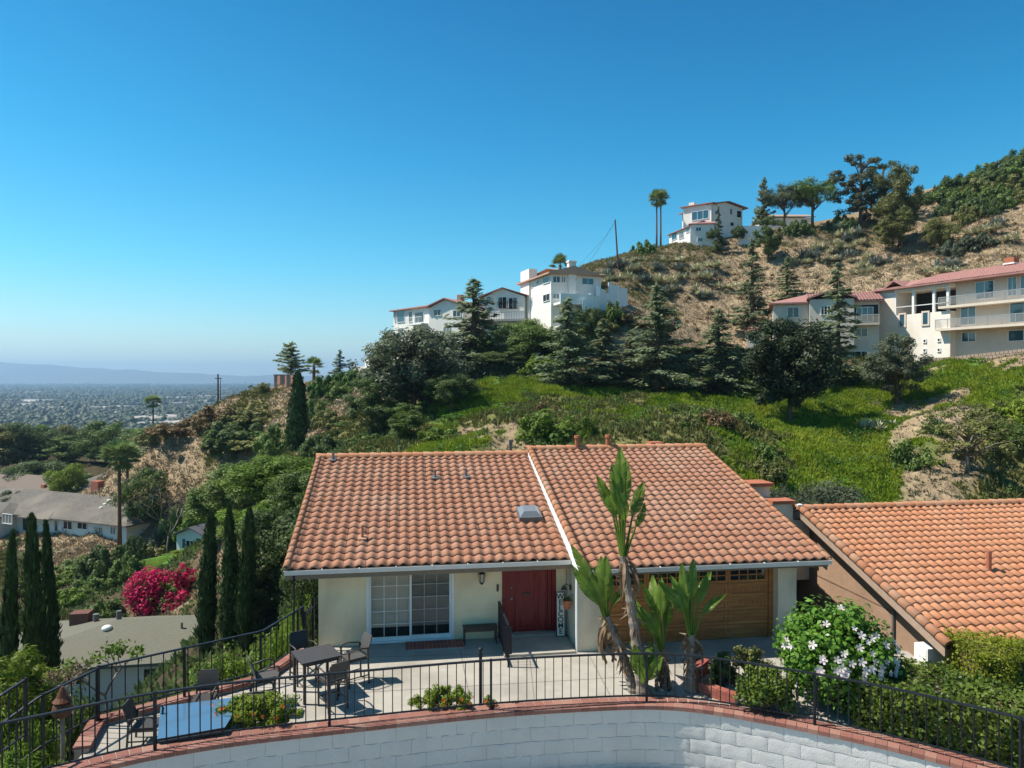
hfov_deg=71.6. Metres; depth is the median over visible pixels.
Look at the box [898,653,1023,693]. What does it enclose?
hedge
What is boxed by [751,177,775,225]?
tiered pine
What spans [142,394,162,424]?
palm tree
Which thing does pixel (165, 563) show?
lawn
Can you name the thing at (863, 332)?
window
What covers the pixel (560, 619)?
welcome sign
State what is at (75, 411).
town trees
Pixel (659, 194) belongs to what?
palm tree
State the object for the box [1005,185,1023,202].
bush
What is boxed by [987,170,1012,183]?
bush
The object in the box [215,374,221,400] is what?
utility pole
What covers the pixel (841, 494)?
shrub
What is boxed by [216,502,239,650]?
cypress tree
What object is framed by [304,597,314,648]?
iron gate
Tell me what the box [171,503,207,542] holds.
bush
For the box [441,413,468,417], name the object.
bush
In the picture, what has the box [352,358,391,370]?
white building
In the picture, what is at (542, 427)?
shrub
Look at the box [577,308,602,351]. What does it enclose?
bush
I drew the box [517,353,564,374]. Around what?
bush
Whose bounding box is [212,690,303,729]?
flowering shrub
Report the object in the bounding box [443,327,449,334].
window
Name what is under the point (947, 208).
bush
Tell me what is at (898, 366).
broadleaf tree
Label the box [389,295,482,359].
white house
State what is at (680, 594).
bird of paradise
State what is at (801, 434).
green grass
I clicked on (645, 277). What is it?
agave
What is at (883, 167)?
pine tree
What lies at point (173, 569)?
bush
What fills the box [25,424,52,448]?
broadleaf tree
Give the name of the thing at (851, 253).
agave
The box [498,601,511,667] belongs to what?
entry railing
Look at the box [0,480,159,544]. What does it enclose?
ranch house
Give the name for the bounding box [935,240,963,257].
bush
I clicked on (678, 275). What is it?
agave
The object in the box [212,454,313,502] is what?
broadleaf tree
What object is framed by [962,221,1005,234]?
agave
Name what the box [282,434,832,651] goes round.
tile roofed house
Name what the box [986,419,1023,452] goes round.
broadleaf tree
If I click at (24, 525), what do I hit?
window
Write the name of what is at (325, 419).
bush
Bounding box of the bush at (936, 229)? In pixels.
[919,217,962,246]
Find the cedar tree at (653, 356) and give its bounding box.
[597,283,704,392]
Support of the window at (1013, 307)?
in the sunlit apartment house at (969, 312)
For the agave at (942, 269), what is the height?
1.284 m
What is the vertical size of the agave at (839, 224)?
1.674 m
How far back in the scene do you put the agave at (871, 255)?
116.19 m
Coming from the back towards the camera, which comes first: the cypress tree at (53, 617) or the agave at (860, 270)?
the agave at (860, 270)
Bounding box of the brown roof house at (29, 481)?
[0,472,75,490]
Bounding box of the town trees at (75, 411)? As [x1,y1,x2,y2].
[0,382,273,431]
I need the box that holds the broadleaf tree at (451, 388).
[420,373,482,409]
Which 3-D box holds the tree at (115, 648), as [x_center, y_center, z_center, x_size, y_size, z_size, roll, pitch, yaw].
[-10.141,7.401,17.604,1.271,1.974,1.830,0,0,32]
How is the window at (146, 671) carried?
in the grey roof house at (84, 632)
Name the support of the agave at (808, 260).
on the ground at (98, 467)
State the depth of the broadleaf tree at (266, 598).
37.95 m
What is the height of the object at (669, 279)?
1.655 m
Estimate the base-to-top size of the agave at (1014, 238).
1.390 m
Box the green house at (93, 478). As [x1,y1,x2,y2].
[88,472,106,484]
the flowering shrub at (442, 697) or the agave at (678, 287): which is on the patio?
the flowering shrub at (442, 697)
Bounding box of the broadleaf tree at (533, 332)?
[505,325,577,355]
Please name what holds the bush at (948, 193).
on the ground at (98, 467)
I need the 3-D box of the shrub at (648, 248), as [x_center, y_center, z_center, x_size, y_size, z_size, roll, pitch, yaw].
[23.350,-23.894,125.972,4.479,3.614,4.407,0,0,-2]
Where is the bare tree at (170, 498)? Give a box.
[127,470,201,553]
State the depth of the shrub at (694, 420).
56.22 m
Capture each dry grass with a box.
[0,379,389,616]
[452,352,1022,500]
[563,200,1023,360]
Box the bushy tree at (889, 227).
[869,197,917,252]
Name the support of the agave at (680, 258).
on the ground at (98, 467)
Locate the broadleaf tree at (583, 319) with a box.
[570,307,604,337]
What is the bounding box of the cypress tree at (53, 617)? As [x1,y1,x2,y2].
[39,519,64,692]
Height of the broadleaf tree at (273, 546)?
5.195 m
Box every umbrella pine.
[760,183,809,223]
[782,176,838,227]
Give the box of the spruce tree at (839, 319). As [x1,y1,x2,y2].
[810,262,869,385]
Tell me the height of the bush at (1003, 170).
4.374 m
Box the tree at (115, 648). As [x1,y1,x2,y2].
[60,637,144,713]
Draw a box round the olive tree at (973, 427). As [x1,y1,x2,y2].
[916,409,1023,472]
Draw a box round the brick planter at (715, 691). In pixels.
[696,658,743,705]
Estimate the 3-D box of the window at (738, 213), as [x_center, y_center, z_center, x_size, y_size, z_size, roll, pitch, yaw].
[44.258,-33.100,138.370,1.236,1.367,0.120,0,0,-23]
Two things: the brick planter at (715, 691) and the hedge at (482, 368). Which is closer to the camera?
the brick planter at (715, 691)
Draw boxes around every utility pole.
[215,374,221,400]
[614,220,618,267]
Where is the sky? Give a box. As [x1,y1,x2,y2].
[0,0,1023,375]
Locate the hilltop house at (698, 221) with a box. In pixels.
[666,201,762,246]
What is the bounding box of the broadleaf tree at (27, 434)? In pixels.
[0,422,66,464]
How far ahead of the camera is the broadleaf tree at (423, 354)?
71.53 m
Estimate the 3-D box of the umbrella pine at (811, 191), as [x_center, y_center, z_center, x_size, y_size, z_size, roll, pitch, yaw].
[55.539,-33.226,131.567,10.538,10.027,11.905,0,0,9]
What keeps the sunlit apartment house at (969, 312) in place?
on the ground at (98, 467)
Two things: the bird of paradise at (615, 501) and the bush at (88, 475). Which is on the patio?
the bird of paradise at (615, 501)
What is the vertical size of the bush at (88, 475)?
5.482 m
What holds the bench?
on the patio
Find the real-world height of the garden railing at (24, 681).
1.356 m
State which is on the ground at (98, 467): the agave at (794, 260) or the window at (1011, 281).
the agave at (794, 260)
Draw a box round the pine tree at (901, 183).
[873,160,924,245]
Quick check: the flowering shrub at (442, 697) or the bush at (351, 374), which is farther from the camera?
the bush at (351, 374)
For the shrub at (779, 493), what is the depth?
40.94 m
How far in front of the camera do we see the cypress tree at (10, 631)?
30.87 m
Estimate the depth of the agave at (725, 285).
113.80 m
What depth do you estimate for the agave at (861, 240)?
122.20 m
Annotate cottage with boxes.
[170,521,218,549]
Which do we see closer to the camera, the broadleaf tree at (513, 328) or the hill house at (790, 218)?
the broadleaf tree at (513, 328)
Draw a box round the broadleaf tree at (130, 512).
[108,468,171,520]
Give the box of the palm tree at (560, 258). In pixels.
[549,252,566,268]
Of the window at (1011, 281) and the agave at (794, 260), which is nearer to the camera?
the window at (1011, 281)
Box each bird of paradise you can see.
[571,545,635,693]
[597,447,646,694]
[629,637,662,694]
[635,575,672,691]
[658,558,725,693]
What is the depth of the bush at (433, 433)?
58.98 m
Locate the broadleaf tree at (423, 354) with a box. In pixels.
[355,326,475,410]
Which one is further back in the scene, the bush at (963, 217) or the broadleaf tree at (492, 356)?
the bush at (963, 217)
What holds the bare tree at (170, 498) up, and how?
on the lawn at (165, 563)
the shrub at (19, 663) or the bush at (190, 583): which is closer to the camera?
the shrub at (19, 663)
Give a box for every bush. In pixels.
[0,581,24,599]
[1,536,37,546]
[54,555,85,574]
[55,571,76,589]
[56,587,88,609]
[63,574,113,595]
[71,543,131,583]
[72,471,106,491]
[85,598,130,618]
[106,554,147,585]
[120,534,146,562]
[126,433,166,444]
[141,544,174,559]
[143,422,191,435]
[146,530,176,553]
[155,581,176,614]
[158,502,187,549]
[161,548,189,556]
[162,567,181,581]
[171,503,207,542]
[172,574,198,586]
[182,404,246,437]
[199,422,265,451]
[201,417,251,445]
[219,409,269,426]
[225,435,259,450]
[248,382,273,393]
[252,422,289,463]
[296,433,340,459]
[306,375,331,399]
[306,398,330,428]
[310,409,341,429]
[321,373,341,390]
[324,381,355,398]
[328,421,354,426]
[334,369,357,384]
[344,433,380,445]
[348,368,368,381]
[349,382,364,389]
[417,426,459,442]
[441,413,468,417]
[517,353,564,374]
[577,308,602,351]
[595,319,619,333]
[602,300,625,330]
[604,312,634,323]
[623,322,654,326]
[771,594,908,718]
[777,220,800,236]
[785,219,814,234]
[825,213,849,228]
[834,216,861,231]
[918,185,953,204]
[919,217,962,246]
[927,186,957,201]
[933,197,964,216]
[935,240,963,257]
[937,173,969,188]
[942,185,979,204]
[951,204,983,226]
[951,231,1001,252]
[954,177,974,189]
[955,194,990,211]
[958,177,995,192]
[961,168,998,187]
[968,162,997,175]
[970,197,1004,217]
[972,166,1021,180]
[978,182,1013,199]
[983,161,1007,171]
[986,193,1018,210]
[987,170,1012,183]
[989,173,1023,191]
[996,147,1023,163]
[997,160,1023,178]
[998,154,1023,166]
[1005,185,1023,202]
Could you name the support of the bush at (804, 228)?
on the ground at (98, 467)
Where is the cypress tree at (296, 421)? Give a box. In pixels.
[282,371,312,451]
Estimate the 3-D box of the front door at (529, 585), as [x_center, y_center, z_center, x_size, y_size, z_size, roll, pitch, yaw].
[0.610,6.264,20.809,1.116,1.940,0.092,0,0,-8]
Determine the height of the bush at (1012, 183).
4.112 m
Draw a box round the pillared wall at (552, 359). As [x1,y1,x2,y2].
[510,353,584,362]
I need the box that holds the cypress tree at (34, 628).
[18,512,49,742]
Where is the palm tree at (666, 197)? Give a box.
[658,187,670,244]
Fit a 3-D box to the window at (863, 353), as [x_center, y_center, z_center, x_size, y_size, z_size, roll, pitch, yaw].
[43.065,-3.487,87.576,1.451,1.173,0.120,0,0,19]
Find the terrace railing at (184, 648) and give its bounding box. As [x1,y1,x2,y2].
[96,605,303,718]
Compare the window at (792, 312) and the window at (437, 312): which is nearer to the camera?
the window at (792, 312)
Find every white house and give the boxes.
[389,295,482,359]
[478,287,528,346]
[516,260,626,354]
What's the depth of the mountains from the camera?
9049.12 m
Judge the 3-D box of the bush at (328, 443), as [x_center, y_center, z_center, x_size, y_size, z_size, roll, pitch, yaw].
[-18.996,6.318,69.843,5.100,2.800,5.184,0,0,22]
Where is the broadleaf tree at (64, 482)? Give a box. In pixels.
[40,463,89,492]
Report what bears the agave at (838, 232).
on the ground at (98, 467)
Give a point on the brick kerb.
(113, 716)
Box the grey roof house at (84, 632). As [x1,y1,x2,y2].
[18,609,197,713]
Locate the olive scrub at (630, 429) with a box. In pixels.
[0,385,1023,628]
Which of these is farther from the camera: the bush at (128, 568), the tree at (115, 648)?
the bush at (128, 568)
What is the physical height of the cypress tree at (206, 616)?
8.267 m
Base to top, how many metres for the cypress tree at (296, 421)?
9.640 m
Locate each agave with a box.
[601,268,614,274]
[603,256,631,267]
[603,271,637,280]
[625,262,643,271]
[627,261,656,269]
[630,256,648,261]
[637,273,653,280]
[651,261,667,269]
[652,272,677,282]
[659,255,684,260]
[659,285,670,294]
[662,283,699,291]
[670,262,686,269]
[673,272,692,278]
[688,288,711,294]
[689,262,708,270]
[692,268,713,279]
[693,290,716,299]
[702,258,728,267]
[702,267,717,274]
[714,281,736,287]
[785,256,814,263]
[793,245,823,258]
[799,257,824,262]
[804,239,842,249]
[814,254,838,260]
[820,238,846,244]
[825,254,846,261]
[826,246,850,252]
[830,220,844,228]
[832,227,854,236]
[838,249,864,256]
[839,232,859,239]
[842,242,862,248]
[844,255,871,261]
[847,224,867,234]
[849,265,876,274]
[851,237,865,243]
[852,259,876,267]
[857,418,896,429]
[861,251,875,257]
[865,253,895,264]
[923,264,960,273]
[930,256,966,267]
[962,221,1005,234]
[984,216,1007,224]
[999,231,1021,241]
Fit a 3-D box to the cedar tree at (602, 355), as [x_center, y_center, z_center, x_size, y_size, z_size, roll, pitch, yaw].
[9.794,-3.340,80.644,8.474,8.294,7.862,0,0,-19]
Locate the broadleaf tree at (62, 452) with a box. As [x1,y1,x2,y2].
[29,435,92,463]
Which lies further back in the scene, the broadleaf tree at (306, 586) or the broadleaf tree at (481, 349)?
the broadleaf tree at (481, 349)
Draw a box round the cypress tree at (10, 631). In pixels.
[0,528,23,710]
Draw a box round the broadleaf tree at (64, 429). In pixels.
[46,424,92,457]
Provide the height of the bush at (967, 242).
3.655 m
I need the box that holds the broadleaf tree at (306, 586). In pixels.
[277,566,318,644]
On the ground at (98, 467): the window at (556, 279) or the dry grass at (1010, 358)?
the dry grass at (1010, 358)
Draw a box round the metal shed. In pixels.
[76,485,87,491]
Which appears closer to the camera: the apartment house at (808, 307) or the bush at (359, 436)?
the bush at (359, 436)
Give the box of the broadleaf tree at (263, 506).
[215,499,280,546]
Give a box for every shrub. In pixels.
[0,644,69,767]
[0,700,68,767]
[4,749,67,767]
[36,659,93,732]
[50,677,103,763]
[180,654,237,693]
[189,632,273,690]
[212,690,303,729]
[228,629,273,670]
[254,608,301,670]
[278,593,317,646]
[407,683,473,710]
[484,694,496,706]
[514,407,576,444]
[534,401,558,412]
[574,414,605,438]
[631,239,656,254]
[672,411,705,427]
[698,408,739,429]
[706,228,720,238]
[707,650,737,686]
[721,410,761,429]
[724,373,745,383]
[730,225,747,238]
[731,644,775,674]
[732,663,799,713]
[748,457,788,482]
[753,441,779,462]
[770,482,814,509]
[785,478,879,504]
[887,437,935,471]
[920,417,946,436]
[961,404,1001,430]
[984,394,1023,424]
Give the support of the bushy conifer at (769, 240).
on the ground at (98, 467)
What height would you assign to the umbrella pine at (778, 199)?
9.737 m
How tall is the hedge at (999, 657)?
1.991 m
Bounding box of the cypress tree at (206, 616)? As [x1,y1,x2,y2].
[193,509,219,658]
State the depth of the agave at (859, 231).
124.55 m
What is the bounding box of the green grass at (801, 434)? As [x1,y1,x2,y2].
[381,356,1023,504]
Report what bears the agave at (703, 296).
on the ground at (98, 467)
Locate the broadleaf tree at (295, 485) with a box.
[264,470,310,523]
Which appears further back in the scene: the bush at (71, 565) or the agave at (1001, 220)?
the agave at (1001, 220)
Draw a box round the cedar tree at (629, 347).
[609,330,653,377]
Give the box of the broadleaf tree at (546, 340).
[536,328,563,353]
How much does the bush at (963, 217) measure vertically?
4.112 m
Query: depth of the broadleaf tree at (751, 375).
78.82 m
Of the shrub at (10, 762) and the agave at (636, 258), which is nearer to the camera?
the shrub at (10, 762)
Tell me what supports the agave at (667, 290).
on the ground at (98, 467)
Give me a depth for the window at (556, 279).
91.07 m
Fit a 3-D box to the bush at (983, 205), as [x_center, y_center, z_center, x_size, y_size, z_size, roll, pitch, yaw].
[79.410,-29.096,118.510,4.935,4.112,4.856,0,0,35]
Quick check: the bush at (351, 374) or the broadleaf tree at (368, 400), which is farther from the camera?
the bush at (351, 374)
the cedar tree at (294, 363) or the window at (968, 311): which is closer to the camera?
the window at (968, 311)
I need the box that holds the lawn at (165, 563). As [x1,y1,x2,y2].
[145,553,174,564]
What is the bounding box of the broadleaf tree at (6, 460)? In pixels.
[0,426,31,467]
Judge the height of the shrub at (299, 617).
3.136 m
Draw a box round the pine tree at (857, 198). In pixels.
[826,153,885,228]
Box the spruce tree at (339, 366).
[325,351,349,376]
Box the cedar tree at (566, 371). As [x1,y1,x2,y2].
[534,296,611,385]
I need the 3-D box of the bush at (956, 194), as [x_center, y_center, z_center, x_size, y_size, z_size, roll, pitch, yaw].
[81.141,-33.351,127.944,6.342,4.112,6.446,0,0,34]
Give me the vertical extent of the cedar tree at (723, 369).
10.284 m
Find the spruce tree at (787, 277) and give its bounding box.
[770,257,803,298]
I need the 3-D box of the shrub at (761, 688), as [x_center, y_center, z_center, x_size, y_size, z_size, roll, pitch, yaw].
[5.748,6.878,16.048,1.410,1.152,1.327,0,0,23]
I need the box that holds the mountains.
[0,362,330,383]
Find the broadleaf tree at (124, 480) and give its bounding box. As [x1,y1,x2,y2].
[111,473,141,505]
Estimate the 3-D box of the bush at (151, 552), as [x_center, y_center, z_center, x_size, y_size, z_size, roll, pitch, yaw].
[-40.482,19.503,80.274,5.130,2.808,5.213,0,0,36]
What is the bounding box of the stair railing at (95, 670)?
[4,667,98,766]
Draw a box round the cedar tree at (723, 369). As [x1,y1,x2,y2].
[681,308,765,394]
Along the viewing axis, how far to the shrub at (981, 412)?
58.66 m
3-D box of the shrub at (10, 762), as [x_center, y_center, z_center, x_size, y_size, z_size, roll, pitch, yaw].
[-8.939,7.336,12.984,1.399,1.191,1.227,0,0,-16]
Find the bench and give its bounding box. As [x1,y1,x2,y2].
[462,623,497,644]
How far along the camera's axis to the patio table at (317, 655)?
16.78 m
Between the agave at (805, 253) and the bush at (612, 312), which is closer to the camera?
the bush at (612, 312)
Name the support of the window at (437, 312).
in the white house at (432, 315)
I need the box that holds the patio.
[78,634,1006,767]
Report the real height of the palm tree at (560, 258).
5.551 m
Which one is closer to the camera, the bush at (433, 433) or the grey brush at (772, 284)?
the bush at (433, 433)
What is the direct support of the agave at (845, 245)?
on the ground at (98, 467)
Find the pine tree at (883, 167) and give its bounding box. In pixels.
[863,160,911,219]
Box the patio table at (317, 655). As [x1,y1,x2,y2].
[291,643,341,704]
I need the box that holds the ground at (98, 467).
[0,179,1023,715]
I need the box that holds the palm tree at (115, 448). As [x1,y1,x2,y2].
[97,437,140,545]
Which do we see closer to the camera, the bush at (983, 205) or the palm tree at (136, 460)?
the palm tree at (136, 460)
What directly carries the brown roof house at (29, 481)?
on the ground at (98, 467)
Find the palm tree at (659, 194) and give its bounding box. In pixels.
[647,189,665,245]
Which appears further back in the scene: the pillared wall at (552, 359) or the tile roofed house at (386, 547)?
the pillared wall at (552, 359)
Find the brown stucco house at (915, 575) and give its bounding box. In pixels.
[745,479,1023,669]
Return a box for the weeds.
[442,352,1023,500]
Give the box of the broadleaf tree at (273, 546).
[235,507,298,591]
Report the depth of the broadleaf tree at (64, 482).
105.42 m
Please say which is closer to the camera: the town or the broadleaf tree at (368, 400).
the broadleaf tree at (368, 400)
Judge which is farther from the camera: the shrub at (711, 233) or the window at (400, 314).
the shrub at (711, 233)
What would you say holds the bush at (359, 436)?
on the ground at (98, 467)
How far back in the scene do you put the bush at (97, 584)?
65.84 m
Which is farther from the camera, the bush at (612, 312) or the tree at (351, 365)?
the tree at (351, 365)
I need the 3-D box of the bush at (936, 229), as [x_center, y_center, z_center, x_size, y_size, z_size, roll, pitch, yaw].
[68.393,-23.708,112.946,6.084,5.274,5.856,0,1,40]
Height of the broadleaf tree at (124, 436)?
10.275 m
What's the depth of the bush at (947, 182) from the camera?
132.05 m
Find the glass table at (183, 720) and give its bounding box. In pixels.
[157,697,242,740]
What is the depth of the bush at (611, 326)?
88.99 m
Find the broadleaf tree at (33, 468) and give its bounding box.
[0,460,74,480]
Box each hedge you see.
[465,361,554,380]
[641,346,756,380]
[850,652,1023,767]
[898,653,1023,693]
[940,623,1023,690]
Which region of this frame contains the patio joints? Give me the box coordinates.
[355,647,705,701]
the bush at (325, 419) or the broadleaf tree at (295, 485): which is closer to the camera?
the broadleaf tree at (295, 485)
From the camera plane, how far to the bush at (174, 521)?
85.15 m
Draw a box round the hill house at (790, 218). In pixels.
[751,215,815,228]
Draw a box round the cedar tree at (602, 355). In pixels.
[564,319,642,386]
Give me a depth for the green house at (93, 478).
111.48 m
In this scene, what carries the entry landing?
on the patio
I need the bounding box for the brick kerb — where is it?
[72,648,303,759]
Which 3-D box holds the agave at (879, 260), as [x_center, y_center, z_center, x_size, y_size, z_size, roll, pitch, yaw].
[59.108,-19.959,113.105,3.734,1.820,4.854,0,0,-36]
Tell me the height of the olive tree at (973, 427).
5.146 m
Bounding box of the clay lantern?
[51,686,72,762]
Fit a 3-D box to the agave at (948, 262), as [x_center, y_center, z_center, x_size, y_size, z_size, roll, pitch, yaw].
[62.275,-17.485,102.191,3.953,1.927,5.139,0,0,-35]
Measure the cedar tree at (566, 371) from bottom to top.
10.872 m
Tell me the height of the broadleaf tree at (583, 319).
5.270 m
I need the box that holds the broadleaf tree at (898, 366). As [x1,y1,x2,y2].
[859,331,936,404]
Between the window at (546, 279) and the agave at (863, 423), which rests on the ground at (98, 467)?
the agave at (863, 423)
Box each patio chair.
[122,699,164,747]
[190,668,219,702]
[246,655,280,704]
[247,672,278,696]
[289,629,317,686]
[317,660,348,708]
[340,631,371,688]
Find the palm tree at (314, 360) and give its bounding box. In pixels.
[304,356,322,379]
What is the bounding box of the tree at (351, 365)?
[346,358,358,370]
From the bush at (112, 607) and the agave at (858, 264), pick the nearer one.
the bush at (112, 607)
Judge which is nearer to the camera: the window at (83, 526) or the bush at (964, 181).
the window at (83, 526)
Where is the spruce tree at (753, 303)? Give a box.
[725,238,771,328]
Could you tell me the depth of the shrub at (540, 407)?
62.71 m
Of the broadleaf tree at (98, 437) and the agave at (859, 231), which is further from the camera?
the broadleaf tree at (98, 437)
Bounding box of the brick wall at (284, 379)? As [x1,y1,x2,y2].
[273,374,293,386]
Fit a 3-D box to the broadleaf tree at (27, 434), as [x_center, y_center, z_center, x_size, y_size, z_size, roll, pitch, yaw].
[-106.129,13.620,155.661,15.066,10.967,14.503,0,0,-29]
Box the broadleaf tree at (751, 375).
[745,371,776,388]
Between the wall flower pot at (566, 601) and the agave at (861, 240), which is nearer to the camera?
the wall flower pot at (566, 601)
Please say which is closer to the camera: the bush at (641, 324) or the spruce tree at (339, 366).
the bush at (641, 324)
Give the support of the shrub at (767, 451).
on the ground at (98, 467)
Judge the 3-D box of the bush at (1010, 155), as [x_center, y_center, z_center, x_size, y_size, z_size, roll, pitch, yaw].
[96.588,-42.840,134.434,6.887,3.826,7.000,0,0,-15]
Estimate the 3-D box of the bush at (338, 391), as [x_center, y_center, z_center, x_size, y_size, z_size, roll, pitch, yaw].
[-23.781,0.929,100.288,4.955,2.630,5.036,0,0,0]
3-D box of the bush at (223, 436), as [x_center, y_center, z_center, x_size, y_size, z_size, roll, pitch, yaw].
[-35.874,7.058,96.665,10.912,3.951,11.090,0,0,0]
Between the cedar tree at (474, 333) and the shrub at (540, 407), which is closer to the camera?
the shrub at (540, 407)
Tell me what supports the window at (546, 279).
in the white house at (547, 291)
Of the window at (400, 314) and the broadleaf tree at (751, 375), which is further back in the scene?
the window at (400, 314)
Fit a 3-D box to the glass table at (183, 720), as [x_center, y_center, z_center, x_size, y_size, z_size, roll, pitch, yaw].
[-6.534,7.170,14.817,1.689,0.452,1.510,0,0,-17]
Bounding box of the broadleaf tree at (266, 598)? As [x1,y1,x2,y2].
[215,562,287,615]
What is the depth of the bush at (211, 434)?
94.92 m
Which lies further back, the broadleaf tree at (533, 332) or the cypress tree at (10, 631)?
the broadleaf tree at (533, 332)
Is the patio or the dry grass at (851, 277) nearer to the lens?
the patio
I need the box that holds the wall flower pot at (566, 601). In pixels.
[562,594,572,609]
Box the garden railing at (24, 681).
[0,677,27,753]
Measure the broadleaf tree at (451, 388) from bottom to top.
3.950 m
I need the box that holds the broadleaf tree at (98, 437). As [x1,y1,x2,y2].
[68,420,132,461]
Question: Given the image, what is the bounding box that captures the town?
[0,385,229,434]
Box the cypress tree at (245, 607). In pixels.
[233,505,259,652]
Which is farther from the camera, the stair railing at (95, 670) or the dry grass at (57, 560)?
the dry grass at (57, 560)
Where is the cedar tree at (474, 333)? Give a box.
[439,277,519,363]
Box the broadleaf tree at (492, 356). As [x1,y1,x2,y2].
[466,351,544,364]
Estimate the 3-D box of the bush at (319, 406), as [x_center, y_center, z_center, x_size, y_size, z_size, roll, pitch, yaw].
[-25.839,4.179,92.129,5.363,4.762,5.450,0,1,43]
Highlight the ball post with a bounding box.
[478,647,482,705]
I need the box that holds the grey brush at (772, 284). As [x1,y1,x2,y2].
[580,198,1023,346]
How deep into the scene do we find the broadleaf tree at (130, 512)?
91.00 m
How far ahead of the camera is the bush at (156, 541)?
83.65 m
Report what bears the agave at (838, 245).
on the ground at (98, 467)
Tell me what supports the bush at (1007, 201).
on the ground at (98, 467)
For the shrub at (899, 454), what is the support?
on the ground at (98, 467)
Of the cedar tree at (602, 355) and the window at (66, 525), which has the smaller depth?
the cedar tree at (602, 355)
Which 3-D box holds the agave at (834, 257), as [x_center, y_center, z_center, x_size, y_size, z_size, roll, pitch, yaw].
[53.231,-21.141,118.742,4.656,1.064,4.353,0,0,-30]
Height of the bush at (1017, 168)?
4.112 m
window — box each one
[2,513,12,524]
[22,518,26,530]
[54,520,58,531]
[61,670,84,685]
[63,521,72,529]
[77,523,87,529]
[98,527,102,534]
[110,526,115,534]
[142,667,158,682]
[185,540,197,546]
[397,310,404,322]
[408,311,412,321]
[414,311,423,322]
[434,309,440,315]
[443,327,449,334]
[453,310,460,316]
[498,297,506,308]
[508,297,517,309]
[543,276,549,283]
[543,293,549,301]
[553,276,559,282]
[553,293,559,298]
[561,276,565,282]
[582,278,593,284]
[672,232,676,240]
[679,231,683,239]
[692,209,708,220]
[736,210,741,217]
[787,307,798,317]
[821,306,830,314]
[855,328,867,336]
[855,351,867,356]
[856,307,872,321]
[898,313,905,327]
[921,311,929,325]
[960,307,975,324]
[961,332,975,341]
[975,280,993,299]
[1007,276,1017,295]
[1008,329,1023,341]
[1009,302,1023,322]
[1020,275,1023,295]
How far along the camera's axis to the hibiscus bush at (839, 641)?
15.71 m
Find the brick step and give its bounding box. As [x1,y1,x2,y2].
[405,639,463,651]
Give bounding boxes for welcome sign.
[556,591,564,636]
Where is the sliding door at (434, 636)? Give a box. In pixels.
[366,573,453,643]
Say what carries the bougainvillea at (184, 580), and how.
on the ground at (98, 467)
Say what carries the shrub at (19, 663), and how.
on the ground at (98, 467)
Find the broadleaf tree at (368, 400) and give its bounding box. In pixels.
[340,373,399,435]
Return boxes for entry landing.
[497,635,575,657]
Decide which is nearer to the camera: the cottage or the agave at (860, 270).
the cottage
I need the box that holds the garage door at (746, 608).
[603,569,772,646]
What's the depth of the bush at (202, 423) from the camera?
98.96 m
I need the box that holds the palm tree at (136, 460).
[109,445,145,480]
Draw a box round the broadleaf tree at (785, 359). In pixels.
[739,316,843,421]
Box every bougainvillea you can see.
[121,566,178,616]
[159,589,190,612]
[170,563,195,592]
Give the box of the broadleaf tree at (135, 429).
[129,428,142,433]
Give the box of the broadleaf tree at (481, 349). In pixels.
[463,335,502,358]
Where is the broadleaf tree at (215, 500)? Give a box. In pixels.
[181,462,258,527]
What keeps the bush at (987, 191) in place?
on the ground at (98, 467)
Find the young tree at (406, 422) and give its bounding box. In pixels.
[383,402,427,435]
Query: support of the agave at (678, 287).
on the ground at (98, 467)
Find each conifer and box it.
[709,206,727,254]
[752,214,785,261]
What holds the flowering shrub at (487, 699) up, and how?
on the patio
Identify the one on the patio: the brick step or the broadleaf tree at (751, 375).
the brick step
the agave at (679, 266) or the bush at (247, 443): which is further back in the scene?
the agave at (679, 266)
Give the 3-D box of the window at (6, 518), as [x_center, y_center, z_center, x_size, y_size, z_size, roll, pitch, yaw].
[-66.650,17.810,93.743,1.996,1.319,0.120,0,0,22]
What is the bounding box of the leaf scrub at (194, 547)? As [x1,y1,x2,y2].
[0,337,938,714]
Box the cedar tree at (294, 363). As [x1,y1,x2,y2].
[272,341,310,373]
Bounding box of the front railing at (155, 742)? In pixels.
[0,652,1023,767]
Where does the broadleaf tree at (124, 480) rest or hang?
on the ground at (98, 467)
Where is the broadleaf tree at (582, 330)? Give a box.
[561,325,589,349]
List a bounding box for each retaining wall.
[54,697,1005,767]
[933,349,1023,361]
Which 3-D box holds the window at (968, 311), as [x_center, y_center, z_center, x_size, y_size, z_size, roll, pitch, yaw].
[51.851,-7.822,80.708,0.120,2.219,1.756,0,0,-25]
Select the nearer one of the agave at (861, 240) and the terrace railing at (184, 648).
the terrace railing at (184, 648)
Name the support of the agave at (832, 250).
on the ground at (98, 467)
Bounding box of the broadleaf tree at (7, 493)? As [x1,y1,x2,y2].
[0,490,19,501]
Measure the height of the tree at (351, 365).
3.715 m
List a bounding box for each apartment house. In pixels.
[744,289,884,358]
[872,257,1023,361]
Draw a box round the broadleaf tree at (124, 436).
[116,428,168,453]
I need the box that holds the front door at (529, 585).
[514,569,551,631]
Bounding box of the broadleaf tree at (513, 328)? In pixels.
[490,318,545,357]
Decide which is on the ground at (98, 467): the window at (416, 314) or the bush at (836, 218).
the bush at (836, 218)

